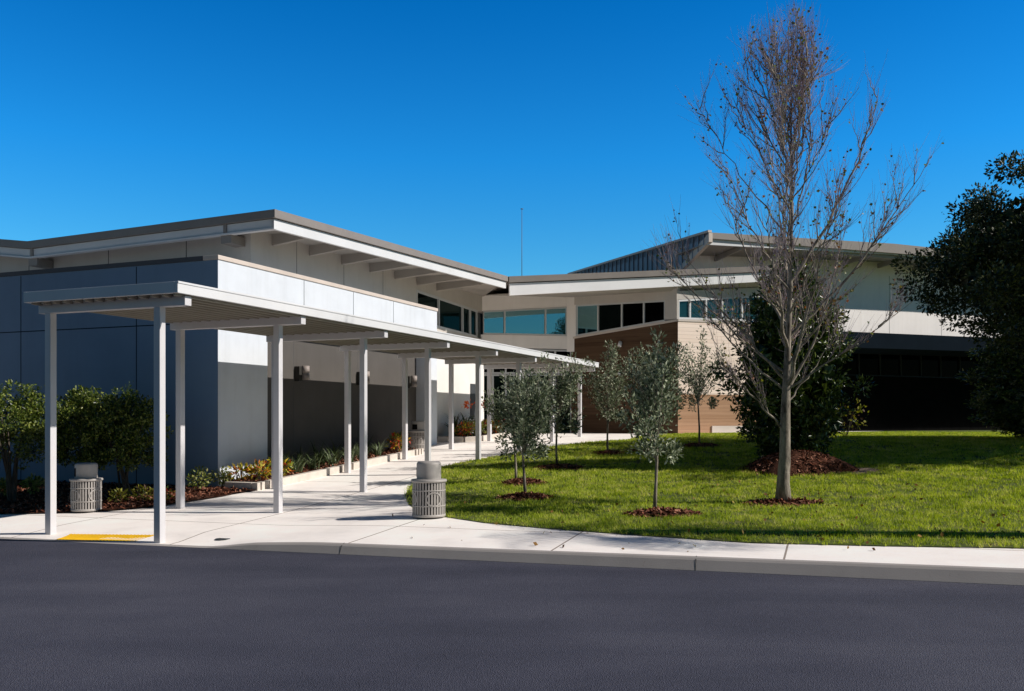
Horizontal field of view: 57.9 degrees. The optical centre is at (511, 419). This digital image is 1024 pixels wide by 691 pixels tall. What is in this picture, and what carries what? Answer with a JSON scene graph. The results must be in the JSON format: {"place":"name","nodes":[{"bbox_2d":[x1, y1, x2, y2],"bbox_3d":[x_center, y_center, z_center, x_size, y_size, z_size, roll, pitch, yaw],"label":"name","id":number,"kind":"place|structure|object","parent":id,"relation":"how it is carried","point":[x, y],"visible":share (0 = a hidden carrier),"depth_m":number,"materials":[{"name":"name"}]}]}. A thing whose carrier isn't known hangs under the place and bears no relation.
{"place":"outdoors","nodes":[
{"label":"outdoors","id":0,"kind":"place"},
{"bbox_2d":[0,539,1023,690],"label":"road","id":1,"kind":"structure","parent":0,"point":[75,616],"depth_m":8.43,"materials":[{"name":"grey asphalt"}]},
{"bbox_2d":[0,537,1023,585],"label":"kerb","id":2,"kind":"structure","parent":1,"relation":"on","point":[961,574],"depth_m":11.71,"materials":[{"name":"concrete"}]},
{"bbox_2d":[0,431,1023,567],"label":"paving","id":3,"kind":"structure","parent":0,"point":[340,507],"depth_m":14.87,"materials":[{"name":"concrete"}]},
{"bbox_2d":[58,534,153,540],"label":"tactile paving","id":4,"kind":"structure","parent":3,"relation":"on","point":[86,536],"depth_m":14.55,"materials":[{"name":"yellow plastic"}]},
{"bbox_2d":[0,479,255,513],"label":"planting bed","id":5,"kind":"object","parent":3,"relation":"on","point":[138,504],"visible":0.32,"depth_m":18.92,"materials":[{"name":"brown wood"}]},
{"bbox_2d":[0,477,6,496],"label":"lime shrub","id":6,"kind":"object","parent":5,"relation":"on","point":[2,484],"visible":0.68,"depth_m":19.61,"materials":[{"name":"green plant"}]},
{"bbox_2d":[19,473,44,494],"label":"lime shrub","id":7,"kind":"object","parent":5,"relation":"on","point":[34,488],"visible":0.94,"depth_m":19.92,"materials":[{"name":"green plant"}]},
{"bbox_2d":[0,379,71,501],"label":"shrub","id":8,"kind":"object","parent":5,"relation":"on","point":[28,410],"visible":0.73,"depth_m":18.81,"materials":[{"name":"green plant"}]},
{"bbox_2d":[69,462,102,511],"bbox_3d":[-8.007,1.265,17.400,0.590,0.905,0.590,0,0,-40],"label":"litter bin","id":9,"kind":"object","parent":5,"relation":"on","point":[86,488],"visible":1,"depth_m":17.21,"materials":[{"name":"paint"}]},
{"bbox_2d":[56,385,123,469],"bbox_3d":[-8.980,0.475,19.562,1.648,2.419,1.531,0,0,0],"label":"shrub","id":10,"kind":"object","parent":5,"relation":"on","point":[71,409],"visible":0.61,"depth_m":19.21,"materials":[{"name":"green plant"}]},
{"bbox_2d":[108,487,130,501],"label":"lime shrub","id":11,"kind":"object","parent":5,"relation":"on","point":[121,493],"visible":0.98,"depth_m":18.38,"materials":[{"name":"green plant"}]},
{"bbox_2d":[79,382,173,496],"bbox_3d":[-8.129,0.423,19.293,1.797,2.511,1.633,0,0,24],"label":"shrub","id":12,"kind":"object","parent":5,"relation":"on","point":[136,424],"visible":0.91,"depth_m":19.09,"materials":[{"name":"green plant"}]},
{"bbox_2d":[131,484,153,500],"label":"lime shrub","id":13,"kind":"object","parent":5,"relation":"on","point":[143,492],"visible":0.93,"depth_m":18.58,"materials":[{"name":"green plant"}]},
{"bbox_2d":[150,486,175,499],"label":"lime shrub","id":14,"kind":"object","parent":5,"relation":"on","point":[169,495],"visible":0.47,"depth_m":18.54,"materials":[{"name":"green plant"}]},
{"bbox_2d":[186,465,212,489],"bbox_3d":[-6.768,1.290,20.002,0.572,0.605,0.535,0,0,0],"label":"lime shrub","id":15,"kind":"object","parent":5,"relation":"on","point":[201,482],"visible":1,"depth_m":19.97,"materials":[{"name":"green plant"}]},
{"bbox_2d":[210,466,233,486],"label":"lime shrub","id":16,"kind":"object","parent":5,"relation":"on","point":[225,476],"visible":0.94,"depth_m":20.64,"materials":[{"name":"green plant"}]},
{"bbox_2d":[225,481,253,490],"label":"planter kerb","id":17,"kind":"structure","parent":3,"relation":"on","point":[238,485],"depth_m":20.29,"materials":[{"name":"concrete"}]},
{"bbox_2d":[0,209,507,486],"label":"performance wing","id":18,"kind":"structure","parent":3,"relation":"on","point":[275,254],"depth_m":23.57,"materials":[{"name":"grey paint"}]},
{"bbox_2d":[294,366,309,380],"bbox_3d":[-5.432,-1.180,23.929,0.390,0.400,0.210,0,0,-31],"label":"wall lamp","id":19,"kind":"object","parent":18,"relation":"attached to","point":[301,373],"visible":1,"depth_m":23.87,"materials":[{"name":"metal"}]},
{"bbox_2d":[357,371,369,384],"bbox_3d":[-4.298,-1.180,26.707,0.390,0.400,0.210,0,0,-31],"label":"wall lamp","id":20,"kind":"object","parent":18,"relation":"attached to","point":[358,377],"visible":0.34,"depth_m":26.61,"materials":[{"name":"metal"}]},
{"bbox_2d":[408,376,416,387],"bbox_3d":[-3.203,-1.180,29.392,0.390,0.400,0.210,0,0,-31],"label":"wall lamp","id":21,"kind":"object","parent":18,"relation":"attached to","point":[412,381],"visible":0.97,"depth_m":29.34,"materials":[{"name":"metal"}]},
{"bbox_2d":[416,289,438,327],"bbox_3d":[-3.221,-4.160,35.027,0.120,1.200,2.271,0,0,17],"label":"window","id":22,"kind":"structure","parent":18,"relation":"in","point":[424,298],"depth_m":35.23,"materials":[{"name":"black glass"}]},
{"bbox_2d":[439,297,462,333],"bbox_3d":[-2.490,-4.160,37.397,0.120,1.200,2.690,0,0,17],"label":"window","id":23,"kind":"structure","parent":18,"relation":"in","point":[450,313],"depth_m":37.47,"materials":[{"name":"black glass"}]},
{"bbox_2d":[463,305,470,335],"bbox_3d":[-1.955,-4.160,39.134,0.120,1.200,0.946,0,0,17],"label":"window","id":24,"kind":"structure","parent":18,"relation":"in","point":[466,310],"depth_m":39.28,"materials":[{"name":"black glass"}]},
{"bbox_2d":[471,308,477,337],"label":"window","id":25,"kind":"structure","parent":18,"relation":"in","point":[474,313],"depth_m":40.25,"materials":[{"name":"black glass"}]},
{"bbox_2d":[252,482,259,490],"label":"planter kerb","id":26,"kind":"structure","parent":3,"relation":"on","point":[256,485],"depth_m":20.14,"materials":[{"name":"concrete"}]},
{"bbox_2d":[265,466,339,487],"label":"planter kerb","id":27,"kind":"structure","parent":3,"relation":"on","point":[304,476],"depth_m":21.94,"materials":[{"name":"concrete"}]},
{"bbox_2d":[24,281,598,542],"bbox_3d":[-2.334,0.000,24.012,3.132,4.066,21.252,0,0,22],"label":"walkway canopy","id":28,"kind":"object","parent":3,"relation":"on","point":[180,307],"visible":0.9,"depth_m":17.12,"materials":[{"name":"metal"}]},
{"bbox_2d":[229,447,417,481],"bbox_3d":[-4.601,1.145,24.058,3.790,0.560,7.396,0,0,0],"label":"planting bed","id":29,"kind":"object","parent":3,"relation":"on","point":[319,467],"visible":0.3,"depth_m":23.08,"materials":[{"name":"wood"}]},
{"bbox_2d":[227,462,255,480],"bbox_3d":[-6.081,1.194,20.817,0.618,0.501,0.620,0,0,0],"label":"croton","id":30,"kind":"object","parent":29,"relation":"on","point":[240,468],"visible":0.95,"depth_m":20.78,"materials":[{"name":"yellow plant"}]},
{"bbox_2d":[247,459,270,479],"bbox_3d":[-5.687,1.171,20.860,0.592,0.555,0.616,0,0,-40],"label":"croton","id":31,"kind":"object","parent":29,"relation":"on","point":[258,469],"visible":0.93,"depth_m":20.84,"materials":[{"name":"yellow plant"}]},
{"bbox_2d":[250,459,270,477],"bbox_3d":[-5.744,1.143,21.234,0.657,0.497,0.660,0,0,45],"label":"croton","id":32,"kind":"object","parent":29,"relation":"on","point":[269,465],"visible":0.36,"depth_m":21.25,"materials":[{"name":"yellow plant"}]},
{"bbox_2d":[269,459,294,476],"bbox_3d":[-5.356,1.102,21.554,0.576,0.528,0.640,0,0,-26],"label":"croton","id":33,"kind":"object","parent":29,"relation":"on","point":[289,463],"visible":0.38,"depth_m":21.53,"materials":[{"name":"yellow plant"}]},
{"bbox_2d":[283,453,309,472],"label":"blade plant","id":34,"kind":"object","parent":29,"relation":"on","point":[296,467],"visible":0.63,"depth_m":22.13,"materials":[{"name":"plant"}]},
{"bbox_2d":[285,446,318,468],"bbox_3d":[-5.313,0.871,23.100,1.434,0.725,1.346,0,0,26],"label":"blade plant","id":35,"kind":"object","parent":29,"relation":"on","point":[300,454],"visible":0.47,"depth_m":23.05,"materials":[{"name":"plant"}]},
{"bbox_2d":[301,453,323,469],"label":"blade plant","id":36,"kind":"object","parent":29,"relation":"on","point":[311,464],"visible":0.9,"depth_m":22.71,"materials":[{"name":"plant"}]},
{"bbox_2d":[304,439,332,464],"bbox_3d":[-4.853,0.820,23.719,1.176,0.712,1.574,0,0,0],"label":"blade plant","id":37,"kind":"object","parent":29,"relation":"on","point":[319,457],"visible":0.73,"depth_m":23.70,"materials":[{"name":"plant"}]},
{"bbox_2d":[318,438,343,461],"bbox_3d":[-4.724,0.790,24.328,1.316,0.688,1.391,0,0,0],"label":"blade plant","id":38,"kind":"object","parent":29,"relation":"on","point":[337,452],"visible":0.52,"depth_m":24.24,"materials":[{"name":"plant"}]},
{"bbox_2d":[320,446,342,465],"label":"blade plant","id":39,"kind":"object","parent":29,"relation":"on","point":[332,461],"visible":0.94,"depth_m":23.45,"materials":[{"name":"plant"}]},
{"bbox_2d":[343,445,358,461],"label":"blade plant","id":40,"kind":"object","parent":29,"relation":"on","point":[353,456],"visible":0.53,"depth_m":24.21,"materials":[{"name":"plant"}]},
{"bbox_2d":[357,433,384,455],"bbox_3d":[-4.009,0.645,25.738,1.314,0.740,1.238,0,0,0],"label":"blade plant","id":41,"kind":"object","parent":29,"relation":"on","point":[368,445],"visible":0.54,"depth_m":25.78,"materials":[{"name":"plant"}]},
{"bbox_2d":[370,438,386,455],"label":"blade plant","id":42,"kind":"object","parent":29,"relation":"on","point":[380,449],"visible":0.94,"depth_m":25.69,"materials":[{"name":"plant"}]},
{"bbox_2d":[383,432,401,451],"bbox_3d":[-3.326,0.666,26.545,0.717,0.626,0.686,0,0,0],"label":"croton","id":43,"kind":"object","parent":29,"relation":"on","point":[396,440],"visible":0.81,"depth_m":26.47,"materials":[{"name":"orange plant"}]},
{"bbox_2d":[388,431,412,448],"bbox_3d":[-3.283,0.636,27.164,0.758,0.611,0.671,0,0,0],"label":"croton","id":44,"kind":"object","parent":29,"relation":"on","point":[395,433],"visible":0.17,"depth_m":27.17,"materials":[{"name":"orange plant"}]},
{"bbox_2d":[351,450,414,469],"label":"planter kerb","id":45,"kind":"structure","parent":3,"relation":"on","point":[380,459],"depth_m":25.12,"materials":[{"name":"concrete"}]},
{"bbox_2d":[409,421,424,450],"bbox_3d":[-2.858,0.504,28.196,0.590,0.905,0.590,0,0,16],"label":"litter bin","id":46,"kind":"object","parent":3,"relation":"on","point":[417,433],"visible":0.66,"depth_m":28.00,"materials":[{"name":"paint"}]},
{"bbox_2d":[411,461,446,517],"bbox_3d":[-1.397,1.166,15.560,0.608,0.932,0.608,0,0,0],"label":"litter bin","id":47,"kind":"object","parent":3,"relation":"on","point":[428,491],"visible":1,"depth_m":15.36,"materials":[{"name":"paint"}]},
{"bbox_2d":[437,431,507,441],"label":"planter kerb","id":48,"kind":"structure","parent":3,"relation":"on","point":[462,439],"depth_m":31.26,"materials":[{"name":"concrete"}]},
{"bbox_2d":[444,432,501,436],"bbox_3d":[-1.400,0.562,32.903,2.257,0.158,3.526,0,0,0],"label":"planting bed","id":49,"kind":"object","parent":3,"relation":"on","point":[470,435],"visible":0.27,"depth_m":32.28,"materials":[{"name":"soil"}]},
{"bbox_2d":[444,413,470,435],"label":"canna plant","id":50,"kind":"object","parent":49,"relation":"on","point":[455,422],"visible":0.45,"depth_m":31.93,"materials":[{"name":"plant"}]},
{"bbox_2d":[454,419,474,436],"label":"bedding plant","id":51,"kind":"object","parent":49,"relation":"on","point":[460,427],"visible":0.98,"depth_m":31.41,"materials":[{"name":"green plant"}]},
{"bbox_2d":[459,399,474,434],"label":"canna plant","id":52,"kind":"object","parent":49,"relation":"on","point":[465,405],"visible":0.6,"depth_m":32.57,"materials":[{"name":"plant"}]},
{"bbox_2d":[466,420,486,435],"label":"bedding plant","id":53,"kind":"object","parent":49,"relation":"on","point":[482,427],"visible":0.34,"depth_m":31.94,"materials":[{"name":"green plant"}]},
{"bbox_2d":[481,419,498,433],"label":"bedding plant","id":54,"kind":"object","parent":49,"relation":"on","point":[494,431],"visible":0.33,"depth_m":32.90,"materials":[{"name":"green plant"}]},
{"bbox_2d":[480,266,770,433],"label":"entrance hall","id":55,"kind":"structure","parent":3,"relation":"on","point":[582,315],"depth_m":40.37,"materials":[{"name":"paint"}]},
{"bbox_2d":[484,374,492,430],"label":"door","id":56,"kind":"structure","parent":55,"relation":"in","point":[485,375],"depth_m":41.12,"materials":[{"name":"black glass"}]},
{"bbox_2d":[483,310,504,334],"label":"window","id":57,"kind":"structure","parent":55,"relation":"in","point":[493,320],"depth_m":41.21,"materials":[{"name":"teal glass"}]},
{"bbox_2d":[493,369,505,373],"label":"window","id":58,"kind":"structure","parent":55,"relation":"in","point":[495,371],"depth_m":41.25,"materials":[{"name":"black glass"}]},
{"bbox_2d":[493,374,505,430],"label":"door","id":59,"kind":"structure","parent":55,"relation":"in","point":[497,382],"depth_m":41.26,"materials":[{"name":"black glass"}]},
{"bbox_2d":[506,374,515,432],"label":"door","id":60,"kind":"structure","parent":55,"relation":"in","point":[507,384],"depth_m":41.38,"materials":[{"name":"black glass"}]},
{"bbox_2d":[505,308,545,335],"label":"window","id":61,"kind":"structure","parent":55,"relation":"in","point":[532,321],"depth_m":41.56,"materials":[{"name":"teal glass"}]},
{"bbox_2d":[524,374,538,432],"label":"door","id":62,"kind":"structure","parent":55,"relation":"in","point":[529,376],"depth_m":41.64,"materials":[{"name":"black glass"}]},
{"bbox_2d":[539,349,554,373],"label":"window","id":63,"kind":"structure","parent":55,"relation":"in","point":[543,350],"depth_m":41.77,"materials":[{"name":"black glass"}]},
{"bbox_2d":[539,374,554,431],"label":"door","id":64,"kind":"structure","parent":55,"relation":"in","point":[542,376],"depth_m":41.82,"materials":[{"name":"black glass"}]},
{"bbox_2d":[546,307,566,335],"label":"window","id":65,"kind":"structure","parent":55,"relation":"in","point":[556,317],"depth_m":41.90,"materials":[{"name":"teal glass"}]},
{"bbox_2d":[555,350,570,373],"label":"window","id":66,"kind":"structure","parent":55,"relation":"in","point":[559,352],"depth_m":41.97,"materials":[{"name":"black glass"}]},
{"bbox_2d":[555,374,570,432],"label":"door","id":67,"kind":"structure","parent":55,"relation":"in","point":[564,421],"depth_m":42.00,"materials":[{"name":"black glass"}]},
{"bbox_2d":[576,304,597,335],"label":"window","id":68,"kind":"structure","parent":55,"relation":"in","point":[587,313],"depth_m":41.64,"materials":[{"name":"teal glass"}]},
{"bbox_2d":[598,302,621,332],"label":"window","id":69,"kind":"structure","parent":55,"relation":"in","point":[609,314],"depth_m":41.01,"materials":[{"name":"black glass"}]},
{"bbox_2d":[622,301,643,327],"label":"window","id":70,"kind":"structure","parent":55,"relation":"in","point":[632,312],"depth_m":40.40,"materials":[{"name":"black glass"}]},
{"bbox_2d":[644,300,665,324],"bbox_3d":[6.143,-4.597,39.843,0.983,1.027,0.120,0,0,33],"label":"window","id":71,"kind":"structure","parent":55,"relation":"in","point":[654,311],"depth_m":39.87,"materials":[{"name":"black glass"}]},
{"bbox_2d":[679,299,689,318],"bbox_3d":[7.313,-4.684,39.401,0.595,0.872,0.120,0,0,-25],"label":"window","id":72,"kind":"structure","parent":55,"relation":"in","point":[684,305],"depth_m":39.42,"materials":[{"name":"glass"}]},
{"bbox_2d":[690,298,705,319],"bbox_3d":[7.965,-4.733,39.710,0.848,0.946,0.120,0,0,-25],"label":"window","id":73,"kind":"structure","parent":55,"relation":"in","point":[692,315],"depth_m":39.69,"materials":[{"name":"teal glass"}]},
{"bbox_2d":[706,297,722,319],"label":"window","id":74,"kind":"structure","parent":55,"relation":"in","point":[707,299],"depth_m":40.05,"materials":[{"name":"glass"}]},
{"bbox_2d":[723,296,741,320],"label":"window","id":75,"kind":"structure","parent":55,"relation":"in","point":[730,299],"depth_m":40.51,"materials":[{"name":"blue glass"}]},
{"bbox_2d":[742,296,757,321],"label":"window","id":76,"kind":"structure","parent":55,"relation":"in","point":[747,300],"depth_m":40.87,"materials":[{"name":"glass"}]},
{"bbox_2d":[0,0,1023,276],"label":"sky","id":77,"kind":"structure","parent":0,"point":[508,138],"materials":[{"name":"blue"}]},
{"bbox_2d":[404,430,1023,547],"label":"lawn","id":78,"kind":"structure","parent":0,"point":[458,494],"depth_m":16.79,"materials":[{"name":"green plant"}]},
{"bbox_2d":[481,364,546,478],"bbox_3d":[0.047,0.104,20.510,1.490,2.685,1.180,0,0,0],"label":"silver tree","id":79,"kind":"object","parent":78,"relation":"on","point":[499,417],"visible":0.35,"depth_m":20.44,"materials":[{"name":"green plant"}]},
{"bbox_2d":[501,476,545,485],"bbox_3d":[0.236,1.354,20.080,1.118,0.226,0.842,0,0,0],"label":"mulch ring","id":80,"kind":"object","parent":78,"relation":"on","point":[518,481],"visible":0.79,"depth_m":19.93,"materials":[{"name":"brown wood"}]},
{"bbox_2d":[495,491,553,500],"bbox_3d":[0.243,1.479,17.920,1.192,0.213,0.789,0,0,0],"label":"mulch ring","id":81,"kind":"object","parent":78,"relation":"on","point":[517,496],"visible":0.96,"depth_m":17.79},
{"bbox_2d":[495,364,557,491],"bbox_3d":[0.297,0.265,18.221,1.257,2.645,1.565,0,0,0],"label":"silver tree","id":82,"kind":"object","parent":78,"relation":"on","point":[525,419],"visible":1,"depth_m":18.02,"materials":[{"name":"green plant"}]},
{"bbox_2d":[533,463,586,470],"bbox_3d":[1.154,1.170,22.696,1.396,0.216,0.958,0,0,0],"label":"mulch ring","id":83,"kind":"object","parent":78,"relation":"on","point":[553,466],"visible":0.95,"depth_m":22.55,"materials":[{"name":"brown wood"}]},
{"bbox_2d":[532,351,588,463],"bbox_3d":[1.134,-0.242,23.053,1.305,2.968,1.649,0,0,-23],"label":"silver tree","id":84,"kind":"object","parent":78,"relation":"on","point":[562,395],"visible":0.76,"depth_m":22.98,"materials":[{"name":"green plant"}]},
{"bbox_2d":[589,449,624,454],"bbox_3d":[2.689,0.933,25.888,1.038,0.189,1.006,0,0,0],"label":"mulch ring","id":85,"kind":"object","parent":78,"relation":"on","point":[609,451],"visible":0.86,"depth_m":25.72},
{"bbox_2d":[582,340,635,449],"bbox_3d":[2.716,-0.621,26.137,1.554,3.286,1.626,0,0,0],"label":"silver tree","id":86,"kind":"object","parent":78,"relation":"on","point":[616,392],"visible":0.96,"depth_m":26.00,"materials":[{"name":"green plant"}]},
{"bbox_2d":[615,325,684,506],"bbox_3d":[2.378,0.019,15.902,1.223,3.246,1.578,0,0,0],"label":"silver tree","id":87,"kind":"object","parent":78,"relation":"on","point":[653,405],"visible":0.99,"depth_m":15.74,"materials":[{"name":"green plant"}]},
{"bbox_2d":[623,334,683,446],"bbox_3d":[4.075,-0.766,27.029,1.592,3.407,1.700,0,0,-25],"label":"silver tree","id":88,"kind":"object","parent":78,"relation":"on","point":[642,357],"visible":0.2,"depth_m":26.77,"materials":[{"name":"green plant"}]},
{"bbox_2d":[622,506,702,517],"bbox_3d":[2.521,1.546,15.464,1.385,0.185,0.840,0,0,0],"label":"mulch ring","id":89,"kind":"object","parent":78,"relation":"on","point":[657,511],"visible":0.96,"depth_m":15.31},
{"bbox_2d":[666,325,724,441],"bbox_3d":[5.642,-1.033,28.360,1.833,3.682,1.772,0,0,17],"label":"silver tree","id":90,"kind":"object","parent":78,"relation":"on","point":[698,390],"visible":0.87,"depth_m":28.36,"materials":[{"name":"green plant"}]},
{"bbox_2d":[681,442,722,447],"bbox_3d":[5.615,0.776,27.483,1.355,0.200,1.482,0,0,0],"label":"mulch ring","id":91,"kind":"object","parent":78,"relation":"on","point":[699,444],"visible":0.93,"depth_m":27.28,"materials":[{"name":"wood"}]},
{"bbox_2d":[392,471,1020,551],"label":"fallen leaves","id":92,"kind":"object","parent":78,"relation":"on","point":[867,542],"visible":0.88,"depth_m":14.84,"materials":[{"name":"brown plant"}]},
{"bbox_2d":[743,496,823,506],"bbox_3d":[4.850,1.471,16.537,1.542,0.189,0.812,0,0,0],"label":"mulch ring","id":93,"kind":"object","parent":78,"relation":"on","point":[798,501],"visible":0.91,"depth_m":16.42,"materials":[{"name":"brown wood"}]},
{"bbox_2d":[707,255,877,458],"bbox_3d":[6.602,-1.419,22.488,3.758,5.192,3.291,0,0,-23],"label":"evergreen tree","id":94,"kind":"object","parent":78,"relation":"on","point":[815,420],"visible":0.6,"depth_m":22.00,"materials":[{"name":"green plant"}]},
{"bbox_2d":[643,0,943,500],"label":"bare tree","id":95,"kind":"object","parent":78,"relation":"on","point":[790,375],"visible":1,"depth_m":16.51,"materials":[{"name":"brown plant"}]},
{"bbox_2d":[737,450,859,475],"bbox_3d":[6.547,0.985,21.194,2.747,0.595,2.314,0,0,0],"label":"mulch mound","id":96,"kind":"object","parent":78,"relation":"on","point":[807,462],"visible":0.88,"depth_m":20.67,"materials":[{"name":"brown wood"}]},
{"bbox_2d":[835,398,868,435],"bbox_3d":[11.241,-0.036,31.188,1.445,1.379,1.515,0,0,0],"label":"yellow shrub","id":97,"kind":"object","parent":78,"relation":"on","point":[851,419],"visible":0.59,"depth_m":31.04,"materials":[{"name":"green plant"}]},
{"bbox_2d":[836,468,880,473],"bbox_3d":[7.537,1.161,20.688,1.891,0.087,0.990,0,0,0],"label":"bare soil patch","id":98,"kind":"object","parent":78,"relation":"on","point":[862,470],"visible":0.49,"depth_m":20.68,"materials":[{"name":"soil"}]},
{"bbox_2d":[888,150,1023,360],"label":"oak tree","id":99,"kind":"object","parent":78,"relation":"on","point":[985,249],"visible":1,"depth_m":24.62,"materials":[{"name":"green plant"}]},
{"bbox_2d":[955,330,1023,437],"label":"evergreen tree","id":100,"kind":"object","parent":78,"relation":"on","point":[995,416],"visible":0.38,"depth_m":29.55,"materials":[{"name":"green plant"}]},
{"bbox_2d":[985,343,1023,430],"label":"evergreen tree","id":101,"kind":"object","parent":78,"relation":"on","point":[1014,407],"visible":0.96,"depth_m":27.29,"materials":[{"name":"green plant"}]},
{"bbox_3d":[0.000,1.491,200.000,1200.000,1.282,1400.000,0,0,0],"label":"ground","id":102,"kind":"structure","parent":0,"visible":0},
{"bbox_2d":[567,230,1005,430],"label":"gymnasium hall","id":103,"kind":"structure","parent":102,"relation":"on","point":[911,359],"depth_m":47.98,"materials":[{"name":"paint"}]},
{"bbox_2d":[838,353,858,375],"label":"window","id":104,"kind":"structure","parent":103,"relation":"in","point":[853,365],"depth_m":47.82,"materials":[{"name":"black glass"}]},
{"bbox_2d":[859,354,880,375],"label":"window","id":105,"kind":"structure","parent":103,"relation":"in","point":[869,364],"depth_m":48.32,"materials":[{"name":"black glass"}]},
{"bbox_2d":[881,354,900,376],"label":"window","id":106,"kind":"structure","parent":103,"relation":"in","point":[890,363],"depth_m":48.98,"materials":[{"name":"black glass"}]},
{"bbox_2d":[901,355,920,376],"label":"window","id":107,"kind":"structure","parent":103,"relation":"in","point":[910,364],"depth_m":49.60,"materials":[{"name":"black glass"}]},
{"bbox_2d":[921,355,940,377],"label":"window","id":108,"kind":"structure","parent":103,"relation":"in","point":[930,364],"depth_m":50.25,"materials":[{"name":"black glass"}]},
{"bbox_2d":[941,356,959,377],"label":"window","id":109,"kind":"structure","parent":103,"relation":"in","point":[950,365],"depth_m":50.91,"materials":[{"name":"black glass"}]},
{"bbox_2d":[960,356,978,375],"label":"window","id":110,"kind":"structure","parent":103,"relation":"in","point":[965,362],"depth_m":51.49,"materials":[{"name":"black glass"}]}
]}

